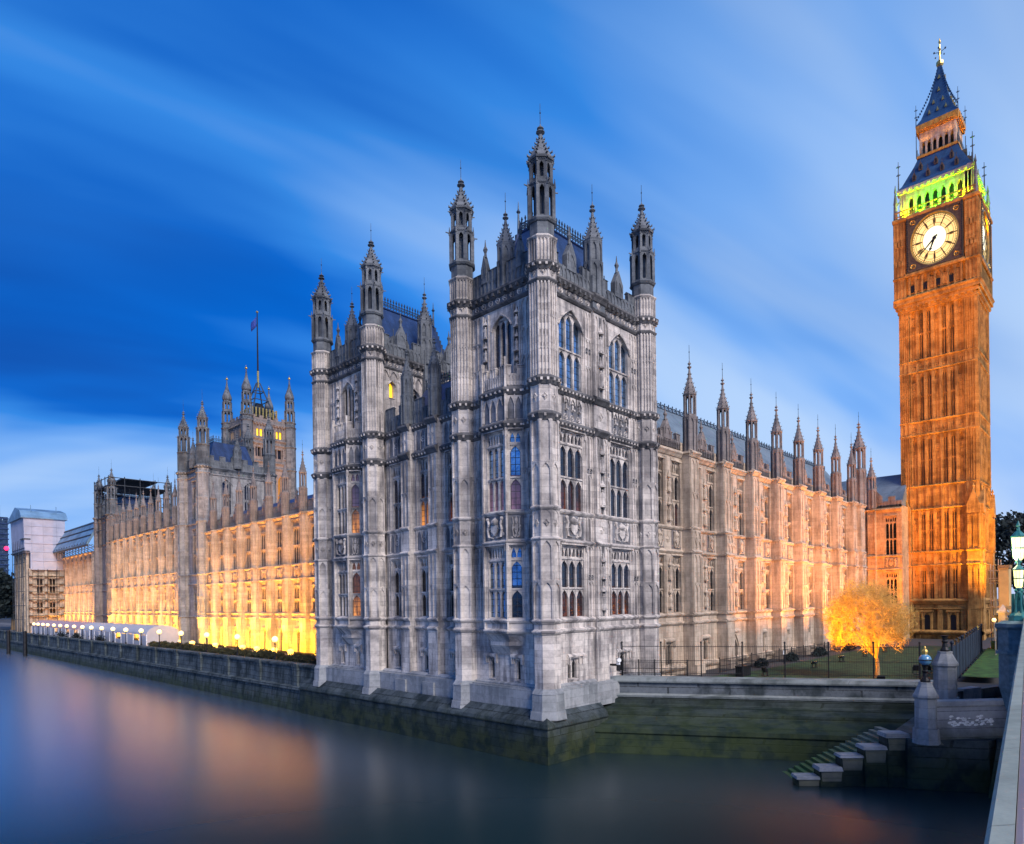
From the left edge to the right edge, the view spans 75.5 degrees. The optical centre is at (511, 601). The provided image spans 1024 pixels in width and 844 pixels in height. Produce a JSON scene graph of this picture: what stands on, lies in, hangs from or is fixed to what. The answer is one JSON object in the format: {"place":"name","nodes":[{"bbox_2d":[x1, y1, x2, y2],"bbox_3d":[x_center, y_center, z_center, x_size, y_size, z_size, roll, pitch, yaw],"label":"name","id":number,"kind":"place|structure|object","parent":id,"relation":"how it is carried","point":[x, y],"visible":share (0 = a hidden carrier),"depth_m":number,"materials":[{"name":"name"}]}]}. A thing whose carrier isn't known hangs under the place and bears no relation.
{"place":"outdoors","nodes":[
{"label":"outdoors","id":0,"kind":"place"},
{"bbox_2d":[0,517,8,619],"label":"office tower","id":1,"kind":"structure","parent":0,"point":[4,547],"depth_m":410.99,"materials":[{"name":"grey glass"}]},
{"bbox_2d":[0,623,315,657],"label":"terrace paving","id":2,"kind":"structure","parent":0,"point":[5,626],"depth_m":226.37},
{"bbox_2d":[32,620,100,637],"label":"marquee","id":3,"kind":"object","parent":2,"relation":"on","point":[36,629],"visible":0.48,"depth_m":159.43,"materials":[{"name":"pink fabric"}]},
{"bbox_2d":[80,622,178,645],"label":"marquee","id":4,"kind":"object","parent":2,"relation":"on","point":[170,634],"visible":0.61,"depth_m":119.81,"materials":[{"name":"white fabric"}]},
{"bbox_2d":[196,645,219,652],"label":"hedge","id":5,"kind":"object","parent":2,"relation":"on","point":[210,648],"visible":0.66,"depth_m":93.65,"materials":[{"name":"green plant"}]},
{"bbox_2d":[215,645,244,654],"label":"hedge","id":6,"kind":"object","parent":2,"relation":"on","point":[225,650],"visible":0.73,"depth_m":89.28,"materials":[{"name":"green plant"}]},
{"bbox_2d":[238,649,267,657],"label":"hedge","id":7,"kind":"object","parent":2,"relation":"on","point":[255,654],"visible":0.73,"depth_m":83.56,"materials":[{"name":"green plant"}]},
{"bbox_2d":[262,650,293,660],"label":"hedge","id":8,"kind":"object","parent":2,"relation":"on","point":[269,654],"visible":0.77,"depth_m":79.57,"materials":[{"name":"green plant"}]},
{"bbox_2d":[289,652,316,663],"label":"hedge","id":9,"kind":"object","parent":2,"relation":"on","point":[304,658],"visible":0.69,"depth_m":74.83,"materials":[{"name":"green plant"}]},
{"bbox_2d":[221,311,296,502],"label":"flag tower","id":10,"kind":"structure","parent":0,"point":[254,416],"depth_m":280.14,"materials":[{"name":"stone"}]},
{"bbox_2d":[0,648,991,843],"bbox_3d":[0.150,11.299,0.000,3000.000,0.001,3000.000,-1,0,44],"label":"river water","id":11,"kind":"structure","parent":0,"point":[90,755],"depth_m":40.01,"materials":[{"name":"teal liquid"}]},
{"bbox_2d":[0,630,316,710],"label":"terrace wall","id":12,"kind":"structure","parent":11,"relation":"in","point":[277,683],"depth_m":91.89,"materials":[{"name":"stone"}]},
{"bbox_2d":[595,675,932,760],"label":"embankment wall","id":13,"kind":"structure","parent":11,"relation":"in","point":[792,719],"depth_m":48.58,"materials":[{"name":"stone"}]},
{"bbox_2d":[617,659,687,675],"bbox_3d":[10.873,5.316,53.431,6.505,1.318,0.152,-1,0,14],"label":"railing","id":14,"kind":"object","parent":13,"relation":"on","point":[670,668],"visible":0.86,"depth_m":53.24,"materials":[{"name":"black metal"}]},
{"bbox_2d":[621,641,920,678],"bbox_3d":[19.531,4.494,51.408,21.904,2.794,0.185,-1,0,14],"label":"railing","id":15,"kind":"object","parent":13,"relation":"on","point":[784,674],"visible":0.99,"depth_m":51.17,"materials":[{"name":"black metal"}]},
{"bbox_2d":[783,717,995,792],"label":"landing stairs","id":16,"kind":"structure","parent":11,"relation":"in","point":[877,756],"depth_m":39.22,"materials":[{"name":"stone"}]},
{"bbox_2d":[912,681,940,745],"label":"lamp pier","id":17,"kind":"structure","parent":16,"relation":"on","point":[925,731],"depth_m":38.28,"materials":[{"name":"stone"}]},
{"bbox_2d":[918,646,931,682],"bbox_3d":[24.154,3.659,38.698,0.720,2.100,0.729,-1,0,44],"label":"lamp post","id":18,"kind":"object","parent":17,"relation":"on","point":[924,659],"visible":1,"depth_m":38.56,"materials":[{"name":"blue metal"}]},
{"bbox_2d":[937,698,1006,744],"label":"landing wall","id":19,"kind":"structure","parent":16,"relation":"on","point":[982,718],"depth_m":38.89,"materials":[{"name":"stone"}]},
{"bbox_2d":[957,685,1001,698],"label":"back wall","id":20,"kind":"structure","parent":16,"relation":"on","point":[974,692],"depth_m":44.45,"materials":[{"name":"stone"}]},
{"bbox_2d":[931,651,959,698],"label":"lamp pier","id":21,"kind":"structure","parent":20,"relation":"on","point":[945,665],"depth_m":41.56,"materials":[{"name":"stone"}]},
{"bbox_2d":[984,620,1023,843],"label":"bridge","id":22,"kind":"structure","parent":11,"relation":"in","point":[1005,824],"depth_m":4.11,"materials":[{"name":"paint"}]},
{"bbox_2d":[995,620,1022,710],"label":"bridge pedestal","id":23,"kind":"object","parent":22,"relation":"on","point":[1009,634],"visible":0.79,"depth_m":31.71,"materials":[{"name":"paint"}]},
{"bbox_2d":[1008,521,1023,620],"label":"street lamp","id":24,"kind":"object","parent":23,"relation":"on","point":[1017,599],"visible":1,"depth_m":31.75,"materials":[{"name":"metal"}]},
{"bbox_2d":[0,599,1001,696],"bbox_3d":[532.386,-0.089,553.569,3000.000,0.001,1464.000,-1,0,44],"label":"ground","id":25,"kind":"structure","parent":0,"point":[964,681],"depth_m":74.74,"materials":[{"name":"plant"}]},
{"bbox_2d":[0,568,15,629],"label":"leafy tree","id":26,"kind":"object","parent":25,"relation":"on","point":[7,609],"visible":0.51,"depth_m":206.35,"materials":[{"name":"green plant"}]},
{"bbox_2d":[8,505,67,632],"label":"palace pavilion","id":27,"kind":"structure","parent":25,"relation":"on","point":[36,535],"depth_m":187.93,"materials":[{"name":"stone"}]},
{"bbox_2d":[49,575,55,592],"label":"window","id":28,"kind":"structure","parent":27,"relation":"in","point":[52,580],"depth_m":189.49,"materials":[{"name":"stone"}]},
{"bbox_2d":[61,551,94,632],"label":"palace wing","id":29,"kind":"structure","parent":25,"relation":"on","point":[78,587],"depth_m":178.03,"materials":[{"name":"stone"}]},
{"bbox_2d":[53,522,93,558],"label":"roof","id":30,"kind":"structure","parent":29,"relation":"on","point":[76,538],"depth_m":176.05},
{"bbox_2d":[92,467,172,632],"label":"palace tower","id":31,"kind":"structure","parent":25,"relation":"on","point":[102,582],"depth_m":164.18,"materials":[{"name":"stone"}]},
{"bbox_2d":[94,475,171,547],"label":"scaffold","id":32,"kind":"object","parent":31,"relation":"attached to","point":[126,485],"visible":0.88,"depth_m":163.42,"materials":[{"name":"metal"}]},
{"bbox_2d":[108,477,178,637],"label":"palace central block","id":33,"kind":"structure","parent":25,"relation":"on","point":[144,568],"depth_m":141.18,"materials":[{"name":"stone"}]},
{"bbox_2d":[176,401,276,643],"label":"palace tower","id":34,"kind":"structure","parent":25,"relation":"on","point":[201,465],"depth_m":124.96,"materials":[{"name":"stone"}]},
{"bbox_2d":[191,479,195,519],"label":"window","id":35,"kind":"structure","parent":34,"relation":"in","point":[193,482],"depth_m":124.45,"materials":[{"name":"stone"}]},
{"bbox_2d":[192,528,196,573],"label":"window","id":36,"kind":"structure","parent":34,"relation":"in","point":[194,531],"depth_m":124.42,"materials":[{"name":"glass"}]},
{"bbox_2d":[221,479,232,514],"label":"window","id":37,"kind":"structure","parent":34,"relation":"in","point":[223,481],"depth_m":123.94,"materials":[{"name":"stone"}]},
{"bbox_2d":[200,444,315,652],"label":"palace wing","id":38,"kind":"structure","parent":25,"relation":"on","point":[260,584],"depth_m":104.43,"materials":[{"name":"stone"}]},
{"bbox_2d":[206,535,210,571],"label":"window","id":39,"kind":"structure","parent":38,"relation":"in","point":[208,538],"depth_m":119.37,"materials":[{"name":"glass"}]},
{"bbox_2d":[218,533,223,570],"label":"window","id":40,"kind":"structure","parent":38,"relation":"in","point":[220,535],"depth_m":115.75,"materials":[{"name":"glass"}]},
{"bbox_2d":[230,530,236,569],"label":"window","id":41,"kind":"structure","parent":38,"relation":"in","point":[234,555],"depth_m":112.11,"materials":[{"name":"glass"}]},
{"bbox_2d":[244,527,250,568],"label":"window","id":42,"kind":"structure","parent":38,"relation":"in","point":[248,540],"depth_m":108.15,"materials":[{"name":"glass"}]},
{"bbox_2d":[245,583,250,612],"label":"window","id":43,"kind":"structure","parent":38,"relation":"in","point":[248,587],"depth_m":108.42,"materials":[{"name":"glass"}]},
{"bbox_2d":[259,582,265,612],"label":"window","id":44,"kind":"structure","parent":38,"relation":"in","point":[263,585],"depth_m":104.75,"materials":[{"name":"stone"}]},
{"bbox_2d":[259,524,265,566],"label":"window","id":45,"kind":"structure","parent":38,"relation":"in","point":[263,528],"depth_m":104.52,"materials":[{"name":"glass"}]},
{"bbox_2d":[275,581,281,612],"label":"window","id":46,"kind":"structure","parent":38,"relation":"in","point":[278,584],"depth_m":100.93,"materials":[{"name":"stone"}]},
{"bbox_2d":[274,521,282,565],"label":"window","id":47,"kind":"structure","parent":38,"relation":"in","point":[278,525],"depth_m":100.88,"materials":[{"name":"stone"}]},
{"bbox_2d":[291,518,299,563],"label":"window","id":48,"kind":"structure","parent":38,"relation":"in","point":[295,523],"depth_m":97.24,"materials":[{"name":"stone"}]},
{"bbox_2d":[292,579,299,612],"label":"window","id":49,"kind":"structure","parent":38,"relation":"in","point":[296,584],"depth_m":97.28,"materials":[{"name":"stone"}]},
{"bbox_2d":[309,515,314,561],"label":"window","id":50,"kind":"structure","parent":38,"relation":"in","point":[311,519],"depth_m":94.03,"materials":[{"name":"glass"}]},
{"bbox_2d":[310,578,314,612],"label":"window","id":51,"kind":"structure","parent":38,"relation":"in","point":[312,581],"depth_m":94.06,"materials":[{"name":"glass"}]},
{"bbox_2d":[299,112,660,765],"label":"palace pavilion","id":52,"kind":"structure","parent":25,"relation":"on","point":[486,523],"depth_m":52.73,"materials":[{"name":"stone"}]},
{"bbox_2d":[333,470,346,534],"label":"window","id":53,"kind":"structure","parent":52,"relation":"in","point":[341,496],"depth_m":64.79,"materials":[{"name":"stone"}]},
{"bbox_2d":[335,559,347,616],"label":"window","id":54,"kind":"structure","parent":52,"relation":"in","point":[342,571],"depth_m":64.79,"materials":[{"name":"glass"}]},
{"bbox_2d":[330,415,363,644],"bbox_3d":[-16.310,-6.808,64.791,5.101,22.050,1.579,-1,0,44],"label":"bay window","id":55,"kind":"structure","parent":52,"relation":"in","point":[346,446],"depth_m":63.67,"materials":[{"name":"stone"}]},
{"bbox_2d":[341,378,353,427],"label":"window","id":56,"kind":"structure","parent":52,"relation":"in","point":[347,392],"depth_m":65.45,"materials":[{"name":"stone"}]},
{"bbox_2d":[348,470,360,532],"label":"window","id":57,"kind":"structure","parent":52,"relation":"in","point":[354,477],"depth_m":63.92,"materials":[{"name":"glass"}]},
{"bbox_2d":[349,559,361,616],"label":"window","id":58,"kind":"structure","parent":52,"relation":"in","point":[356,583],"depth_m":63.91,"materials":[{"name":"stone"}]},
{"bbox_2d":[388,380,395,399],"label":"window","id":59,"kind":"structure","parent":52,"relation":"in","point":[391,384],"depth_m":64.06,"materials":[{"name":"glass"}]},
{"bbox_2d":[389,462,400,529],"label":"window","id":60,"kind":"structure","parent":52,"relation":"in","point":[396,473],"depth_m":61.31,"materials":[{"name":"stone"}]},
{"bbox_2d":[390,557,401,615],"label":"window","id":61,"kind":"structure","parent":52,"relation":"in","point":[396,563],"depth_m":61.38,"materials":[{"name":"stone"}]},
{"bbox_2d":[415,455,427,525],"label":"window","id":62,"kind":"structure","parent":52,"relation":"in","point":[422,463],"depth_m":58.57,"materials":[{"name":"glass"}]},
{"bbox_2d":[417,554,428,616],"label":"window","id":63,"kind":"structure","parent":52,"relation":"in","point":[423,561],"depth_m":58.63,"materials":[{"name":"stone"}]},
{"bbox_2d":[444,449,451,521],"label":"window","id":64,"kind":"structure","parent":52,"relation":"in","point":[449,454],"depth_m":55.99,"materials":[{"name":"glass"}]},
{"bbox_2d":[445,552,453,617],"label":"window","id":65,"kind":"structure","parent":52,"relation":"in","point":[450,557],"depth_m":55.99,"materials":[{"name":"stone"}]},
{"bbox_2d":[487,656,494,678],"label":"window","id":66,"kind":"structure","parent":52,"relation":"in","point":[492,658],"depth_m":51.64,"materials":[{"name":"stone"}]},
{"bbox_2d":[483,428,504,511],"bbox_3d":[-1.231,-9.784,49.782,2.200,6.240,0.500,-1,0,44],"label":"window","id":67,"kind":"structure","parent":52,"relation":"in","point":[495,501],"depth_m":49.99,"materials":[{"name":"stone"}]},
{"bbox_2d":[484,544,505,618],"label":"window","id":68,"kind":"structure","parent":52,"relation":"in","point":[496,578],"depth_m":49.99,"materials":[{"name":"stone"}]},
{"bbox_2d":[490,310,511,374],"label":"window","id":69,"kind":"structure","parent":52,"relation":"in","point":[501,330],"depth_m":50.69,"materials":[{"name":"stone"}]},
{"bbox_2d":[478,356,526,654],"bbox_3d":[-0.959,-7.013,50.027,5.101,22.050,1.579,-1,0,44],"label":"bay window","id":70,"kind":"structure","parent":52,"relation":"in","point":[500,397],"depth_m":49.08,"materials":[{"name":"stone"}]},
{"bbox_2d":[507,427,523,508],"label":"window","id":71,"kind":"structure","parent":52,"relation":"in","point":[515,474],"depth_m":49.16,"materials":[{"name":"glass"}]},
{"bbox_2d":[508,543,524,618],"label":"window","id":72,"kind":"structure","parent":52,"relation":"in","point":[516,551],"depth_m":49.16,"materials":[{"name":"glass"}]},
{"bbox_2d":[513,658,520,681],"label":"window","id":73,"kind":"structure","parent":52,"relation":"in","point":[517,661],"depth_m":49.72,"materials":[{"name":"stone"}]},
{"bbox_2d":[558,302,583,392],"bbox_3d":[4.347,-18.995,49.886,0.493,6.170,3.137,-1,0,44],"label":"window","id":74,"kind":"structure","parent":52,"relation":"in","point":[570,321],"depth_m":50.17,"materials":[{"name":"glass"}]},
{"bbox_2d":[559,427,585,511],"bbox_3d":[4.474,-9.860,49.887,0.500,6.240,3.150,-1,0,44],"label":"window","id":75,"kind":"structure","parent":52,"relation":"in","point":[571,444],"depth_m":50.17,"materials":[{"name":"stone"}]},
{"bbox_2d":[560,543,587,617],"bbox_3d":[4.584,-1.586,49.887,0.500,5.690,3.150,-1,0,44],"label":"window","id":76,"kind":"structure","parent":52,"relation":"in","point":[572,557],"depth_m":50.16,"materials":[{"name":"stone"}]},
{"bbox_2d":[567,656,580,680],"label":"window","id":77,"kind":"structure","parent":52,"relation":"in","point":[573,668],"depth_m":50.04,"materials":[{"name":"stone"}]},
{"bbox_2d":[608,327,630,409],"bbox_3d":[8.713,-19.053,54.427,0.493,6.170,3.137,-1,0,44],"label":"window","id":78,"kind":"structure","parent":52,"relation":"in","point":[618,343],"depth_m":54.73,"materials":[{"name":"glass"}]},
{"bbox_2d":[610,441,631,518],"bbox_3d":[8.840,-9.919,54.428,0.500,6.240,3.150,-1,0,44],"label":"window","id":79,"kind":"structure","parent":52,"relation":"in","point":[619,455],"depth_m":54.73,"materials":[{"name":"stone"}]},
{"bbox_2d":[611,547,633,615],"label":"window","id":80,"kind":"structure","parent":52,"relation":"in","point":[620,559],"depth_m":54.73,"materials":[{"name":"stone"}]},
{"bbox_2d":[735,664,751,676],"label":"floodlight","id":81,"kind":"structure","parent":25,"relation":"on","point":[746,669],"depth_m":58.75,"materials":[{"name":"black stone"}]},
{"bbox_2d":[657,352,867,675],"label":"palace wing","id":82,"kind":"structure","parent":25,"relation":"on","point":[759,544],"depth_m":71.43,"materials":[{"name":"stone"}]},
{"bbox_2d":[658,455,664,523],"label":"window","id":83,"kind":"structure","parent":82,"relation":"in","point":[660,485],"depth_m":59.73,"materials":[{"name":"stone"}]},
{"bbox_2d":[659,552,666,613],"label":"window","id":84,"kind":"structure","parent":82,"relation":"in","point":[661,560],"depth_m":59.73,"materials":[{"name":"stone"}]},
{"bbox_2d":[670,459,681,525],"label":"window","id":85,"kind":"structure","parent":82,"relation":"in","point":[675,466],"depth_m":61.80,"materials":[{"name":"stone"}]},
{"bbox_2d":[671,553,682,612],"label":"window","id":86,"kind":"structure","parent":82,"relation":"in","point":[676,557],"depth_m":61.79,"materials":[{"name":"stone"}]},
{"bbox_2d":[706,469,715,530],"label":"window","id":87,"kind":"structure","parent":82,"relation":"in","point":[710,492],"depth_m":66.66,"materials":[{"name":"stone"}]},
{"bbox_2d":[706,556,716,611],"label":"window","id":88,"kind":"structure","parent":82,"relation":"in","point":[711,567],"depth_m":66.65,"materials":[{"name":"stone"}]},
{"bbox_2d":[736,477,744,534],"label":"window","id":89,"kind":"structure","parent":82,"relation":"in","point":[739,483],"depth_m":71.54,"materials":[{"name":"stone"}]},
{"bbox_2d":[737,559,745,610],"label":"window","id":90,"kind":"structure","parent":82,"relation":"in","point":[740,562],"depth_m":71.54,"materials":[{"name":"stone"}]},
{"bbox_2d":[763,485,770,538],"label":"window","id":91,"kind":"structure","parent":82,"relation":"in","point":[766,492],"depth_m":76.41,"materials":[{"name":"stone"}]},
{"bbox_2d":[763,561,771,608],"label":"window","id":92,"kind":"structure","parent":82,"relation":"in","point":[767,567],"depth_m":76.41,"materials":[{"name":"stone"}]},
{"bbox_2d":[786,491,792,541],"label":"window","id":93,"kind":"structure","parent":82,"relation":"in","point":[789,522],"depth_m":81.26,"materials":[{"name":"stone"}]},
{"bbox_2d":[786,563,793,607],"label":"window","id":94,"kind":"structure","parent":82,"relation":"in","point":[789,565],"depth_m":81.26,"materials":[{"name":"stone"}]},
{"bbox_2d":[807,497,812,544],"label":"window","id":95,"kind":"structure","parent":82,"relation":"in","point":[809,501],"depth_m":86.12,"materials":[{"name":"stone"}]},
{"bbox_2d":[808,565,813,606],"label":"window","id":96,"kind":"structure","parent":82,"relation":"in","point":[810,568],"depth_m":86.12,"materials":[{"name":"stone"}]},
{"bbox_2d":[825,502,830,547],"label":"window","id":97,"kind":"structure","parent":82,"relation":"in","point":[826,504],"depth_m":90.99,"materials":[{"name":"stone"}]},
{"bbox_2d":[719,638,866,672],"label":"fence","id":98,"kind":"object","parent":25,"relation":"on","point":[771,655],"visible":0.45,"depth_m":70.77,"materials":[{"name":"black metal"}]},
{"bbox_2d":[842,458,909,639],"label":"palace range","id":99,"kind":"structure","parent":25,"relation":"on","point":[886,533],"depth_m":108.57,"materials":[{"name":"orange stone"}]},
{"bbox_2d":[884,514,897,554],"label":"window","id":100,"kind":"structure","parent":99,"relation":"in","point":[890,520],"depth_m":107.86,"materials":[{"name":"orange stone"}]},
{"bbox_2d":[884,570,897,603],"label":"window","id":101,"kind":"structure","parent":99,"relation":"in","point":[892,576],"depth_m":107.76,"materials":[{"name":"orange stone"}]},
{"bbox_2d":[892,38,996,639],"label":"clock tower","id":102,"kind":"structure","parent":25,"relation":"on","point":[943,301],"depth_m":106.94,"materials":[{"name":"stone"}]},
{"bbox_2d":[950,624,982,678],"bbox_3d":[46.010,4.637,66.460,0.298,3.501,38.990,-1,0,38],"label":"fence","id":103,"kind":"object","parent":25,"relation":"on","point":[967,649],"visible":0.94,"depth_m":63.34,"materials":[{"name":"metal"}]},
{"bbox_2d":[962,648,998,677],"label":"grass verge","id":104,"kind":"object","parent":25,"relation":"on","point":[985,664],"depth_m":60.24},
{"bbox_2d":[994,511,1023,614],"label":"leafy tree","id":105,"kind":"object","parent":25,"relation":"on","point":[1000,544],"visible":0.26,"depth_m":134.50,"materials":[{"name":"green plant"}]},
{"bbox_2d":[995,510,1023,594],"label":"leafy tree","id":106,"kind":"object","parent":25,"relation":"on","point":[1020,514],"visible":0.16,"depth_m":137.54,"materials":[{"name":"green plant"}]},
{"bbox_2d":[0,0,1023,598],"label":"sky","id":107,"kind":"structure","parent":0,"point":[173,173],"materials":[{"name":"blue"}]},
{"bbox_2d":[710,646,984,679],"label":"lawn","id":108,"kind":"structure","parent":0,"point":[844,673],"depth_m":65.71,"materials":[{"name":"green plant"}]},
{"bbox_2d":[817,575,924,677],"bbox_3d":[30.703,2.201,56.632,7.552,9.016,7.733,-1,0,0],"label":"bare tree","id":109,"kind":"object","parent":108,"relation":"on","point":[843,616],"visible":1,"depth_m":55.64,"materials":[{"name":"orange plant"}]},
{"bbox_2d":[989,559,1000,640],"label":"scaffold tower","id":110,"kind":"structure","parent":0,"point":[993,583],"depth_m":83.40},
{"bbox_2d":[997,565,1011,611],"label":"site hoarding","id":111,"kind":"object","parent":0,"point":[1004,585],"visible":0.57,"depth_m":81.73,"materials":[{"name":"orange"}]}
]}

